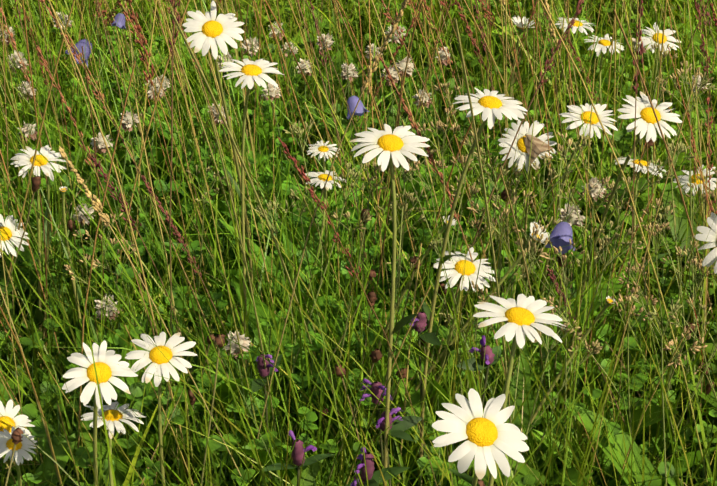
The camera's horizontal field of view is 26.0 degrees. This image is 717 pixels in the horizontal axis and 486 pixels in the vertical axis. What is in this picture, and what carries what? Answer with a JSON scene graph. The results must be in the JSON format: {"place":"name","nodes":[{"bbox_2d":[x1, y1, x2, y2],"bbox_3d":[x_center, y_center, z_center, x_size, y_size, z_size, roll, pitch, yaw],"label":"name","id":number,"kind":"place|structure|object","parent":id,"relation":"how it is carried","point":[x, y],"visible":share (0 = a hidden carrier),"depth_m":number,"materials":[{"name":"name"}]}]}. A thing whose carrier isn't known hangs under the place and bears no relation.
{"place":"outdoors","nodes":[
{"label":"outdoors","id":0,"kind":"place"},
{"bbox_3d":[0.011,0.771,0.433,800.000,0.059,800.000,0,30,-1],"label":"meadow soil","id":1,"kind":"structure","parent":0,"visible":0},
{"bbox_2d":[0,214,28,257],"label":"oxeye daisy","id":2,"kind":"object","parent":1,"relation":"on","point":[7,230],"visible":0.94,"depth_m":1.16,"materials":[{"name":"white plant"}]},
{"bbox_2d":[0,399,34,452],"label":"oxeye daisy","id":3,"kind":"object","parent":1,"relation":"on","point":[8,412],"visible":0.65,"depth_m":0.97,"materials":[{"name":"white plant"}]},
{"bbox_2d":[0,426,36,485],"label":"oxeye daisy","id":4,"kind":"object","parent":1,"relation":"on","point":[6,444],"visible":0.81,"depth_m":0.94,"materials":[{"name":"white plant"}]},
{"bbox_2d":[10,145,65,367],"bbox_3d":[-0.250,0.081,1.244,0.067,0.345,0.040,19,35,29],"label":"oxeye daisy","id":5,"kind":"object","parent":1,"relation":"on","point":[42,164],"visible":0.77,"depth_m":1.16,"materials":[{"name":"white plant"}]},
{"bbox_2d":[37,175,50,364],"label":"oxeye daisy","id":6,"kind":"object","parent":1,"relation":"on","point":[47,226],"visible":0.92,"depth_m":1.20,"materials":[{"name":"green plant"}]},
{"bbox_2d":[59,186,81,333],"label":"oxeye daisy","id":7,"kind":"object","parent":1,"relation":"on","point":[63,190],"visible":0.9,"depth_m":1.19,"materials":[{"name":"green plant"}]},
{"bbox_2d":[62,340,137,485],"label":"oxeye daisy","id":8,"kind":"object","parent":1,"relation":"on","point":[107,370],"visible":0.94,"depth_m":0.86,"materials":[{"name":"white plant"}]},
{"bbox_2d":[81,402,144,485],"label":"oxeye daisy","id":9,"kind":"object","parent":1,"relation":"on","point":[118,415],"visible":0.88,"depth_m":0.96,"materials":[{"name":"white plant"}]},
{"bbox_2d":[125,332,196,485],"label":"oxeye daisy","id":10,"kind":"object","parent":1,"relation":"on","point":[164,366],"visible":0.92,"depth_m":0.93,"materials":[{"name":"white plant"}]},
{"bbox_2d":[183,1,253,293],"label":"oxeye daisy","id":11,"kind":"object","parent":1,"relation":"on","point":[221,30],"visible":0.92,"depth_m":1.03,"materials":[{"name":"white plant"}]},
{"bbox_2d":[219,58,283,418],"bbox_3d":[-0.082,0.072,1.150,0.042,0.454,0.082,-19,35,-29],"label":"oxeye daisy","id":12,"kind":"object","parent":1,"relation":"on","point":[250,72],"visible":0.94,"depth_m":1.03,"materials":[{"name":"white plant"}]},
{"bbox_2d":[283,170,345,322],"bbox_3d":[-0.038,0.075,1.306,0.059,0.293,0.036,-7,31,-12],"label":"oxeye daisy","id":13,"kind":"object","parent":1,"relation":"on","point":[322,176],"visible":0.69,"depth_m":1.24,"materials":[{"name":"white plant"}]},
{"bbox_2d":[65,5,574,371],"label":"bellflowers","id":14,"kind":"object","parent":1,"relation":"on","point":[561,235],"visible":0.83,"depth_m":1.16,"materials":[{"name":"purple plant"}]},
{"bbox_2d":[307,140,341,283],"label":"oxeye daisy","id":15,"kind":"object","parent":1,"relation":"on","point":[323,153],"visible":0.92,"depth_m":1.24,"materials":[{"name":"white plant"}]},
{"bbox_2d":[0,164,712,477],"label":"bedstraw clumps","id":16,"kind":"object","parent":1,"relation":"on","point":[185,319],"visible":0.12,"depth_m":1.31,"materials":[{"name":"green plant"}]},
{"bbox_2d":[0,138,715,485],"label":"plantain seed heads","id":17,"kind":"object","parent":1,"relation":"on","point":[375,355],"visible":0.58,"depth_m":1.10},
{"bbox_2d":[0,0,716,485],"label":"understory leaves","id":18,"kind":"object","parent":1,"relation":"on","point":[310,474],"visible":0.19,"depth_m":1.29,"materials":[{"name":"green plant"}]},
{"bbox_2d":[0,0,716,485],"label":"grass","id":19,"kind":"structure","parent":1,"relation":"on","point":[362,438],"depth_m":1.20,"materials":[{"name":"green plant"}]},
{"bbox_2d":[0,0,716,485],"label":"grass stalks","id":20,"kind":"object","parent":1,"relation":"on","point":[318,102],"depth_m":1.18,"materials":[{"name":"green plant"}]},
{"bbox_2d":[0,0,716,485],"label":"grass stalks","id":21,"kind":"object","parent":1,"relation":"on","point":[132,20],"visible":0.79,"depth_m":1.13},
{"bbox_2d":[0,12,716,439],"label":"clover flowers","id":22,"kind":"object","parent":1,"relation":"on","point":[594,184],"visible":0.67,"depth_m":1.43,"materials":[{"name":"beige plant"}]},
{"bbox_2d":[252,306,500,485],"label":"purple wildflowers","id":23,"kind":"object","parent":1,"relation":"on","point":[399,426],"visible":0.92,"depth_m":0.96,"materials":[{"name":"purple plant"}]},
{"bbox_2d":[349,124,429,485],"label":"oxeye daisy","id":24,"kind":"object","parent":1,"relation":"on","point":[389,146],"visible":0.98,"depth_m":0.87,"materials":[{"name":"white plant"}]},
{"bbox_2d":[64,43,716,485],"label":"wildflowers","id":25,"kind":"object","parent":1,"relation":"on","point":[532,247],"visible":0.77,"depth_m":1.08,"materials":[{"name":"plant"}]},
{"bbox_2d":[365,215,456,376],"bbox_3d":[0.016,0.117,1.201,0.108,0.326,0.036,0,30,-1],"label":"bud","id":26,"kind":"object","parent":1,"relation":"on","point":[415,272],"visible":0.33,"depth_m":1.14,"materials":[{"name":"green plant"}]},
{"bbox_2d":[415,247,494,474],"bbox_3d":[0.063,0.147,1.139,0.042,0.335,0.085,-11,32,-18],"label":"oxeye daisy","id":27,"kind":"object","parent":1,"relation":"on","point":[455,273],"visible":0.81,"depth_m":1.04,"materials":[{"name":"white plant"}]},
{"bbox_2d":[374,222,549,452],"bbox_3d":[0.052,0.133,1.148,0.160,0.350,0.024,7,31,11],"label":"oxeye daisy","id":28,"kind":"object","parent":1,"relation":"on","point":[545,236],"visible":0.52,"depth_m":1.07,"materials":[{"name":"green plant"}]},
{"bbox_2d":[409,88,526,485],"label":"oxeye daisy","id":29,"kind":"object","parent":1,"relation":"on","point":[490,106],"visible":0.94,"depth_m":0.94,"materials":[{"name":"white plant"}]},
{"bbox_2d":[432,389,528,485],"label":"oxeye daisy","id":30,"kind":"object","parent":1,"relation":"on","point":[490,436],"visible":1,"depth_m":0.67,"materials":[{"name":"white plant"}]},
{"bbox_2d":[447,294,564,485],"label":"oxeye daisy","id":31,"kind":"object","parent":1,"relation":"on","point":[522,315],"visible":0.98,"depth_m":0.71,"materials":[{"name":"white plant"}]},
{"bbox_2d":[499,16,534,194],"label":"oxeye daisy","id":32,"kind":"object","parent":1,"relation":"on","point":[517,22],"visible":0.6,"depth_m":1.46,"materials":[{"name":"white plant"}]},
{"bbox_2d":[498,120,556,291],"bbox_3d":[0.136,0.050,1.280,0.044,0.363,0.132,6,31,11],"label":"oxeye daisy","id":33,"kind":"object","parent":1,"relation":"on","point":[539,148],"visible":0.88,"depth_m":1.15,"materials":[{"name":"white plant"}]},
{"bbox_2d":[496,296,615,485],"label":"oxeye daisy","id":34,"kind":"object","parent":1,"relation":"on","point":[610,301],"visible":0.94,"depth_m":1.06,"materials":[{"name":"green plant"}]},
{"bbox_2d":[542,17,594,134],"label":"oxeye daisy","id":35,"kind":"object","parent":1,"relation":"on","point":[574,27],"visible":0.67,"depth_m":1.52,"materials":[{"name":"white plant"}]},
{"bbox_2d":[540,103,617,298],"bbox_3d":[0.165,0.059,1.251,0.044,0.375,0.073,-12,32,-19],"label":"oxeye daisy","id":36,"kind":"object","parent":1,"relation":"on","point":[585,110],"visible":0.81,"depth_m":1.15,"materials":[{"name":"white plant"}]},
{"bbox_2d":[584,34,623,134],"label":"oxeye daisy","id":37,"kind":"object","parent":1,"relation":"on","point":[603,45],"visible":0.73,"depth_m":1.50,"materials":[{"name":"white plant"}]},
{"bbox_2d":[534,91,681,364],"bbox_3d":[0.181,0.077,1.175,0.042,0.420,0.096,-23,37,-35],"label":"oxeye daisy","id":38,"kind":"object","parent":1,"relation":"on","point":[646,120],"visible":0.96,"depth_m":1.06,"materials":[{"name":"white plant"}]},
{"bbox_2d":[615,157,667,303],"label":"oxeye daisy","id":39,"kind":"object","parent":1,"relation":"on","point":[639,170],"visible":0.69,"depth_m":1.22,"materials":[{"name":"white plant"}]},
{"bbox_2d":[637,22,680,98],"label":"oxeye daisy","id":40,"kind":"object","parent":1,"relation":"on","point":[667,32],"visible":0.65,"depth_m":1.49,"materials":[{"name":"white plant"}]},
{"bbox_2d":[673,165,716,323],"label":"oxeye daisy","id":41,"kind":"object","parent":1,"relation":"on","point":[684,179],"visible":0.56,"depth_m":1.26,"materials":[{"name":"white plant"}]},
{"bbox_2d":[694,212,716,273],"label":"oxeye daisy","id":42,"kind":"object","parent":1,"relation":"on","point":[710,258],"visible":0.98,"depth_m":0.99,"materials":[{"name":"white plant"}]}
]}

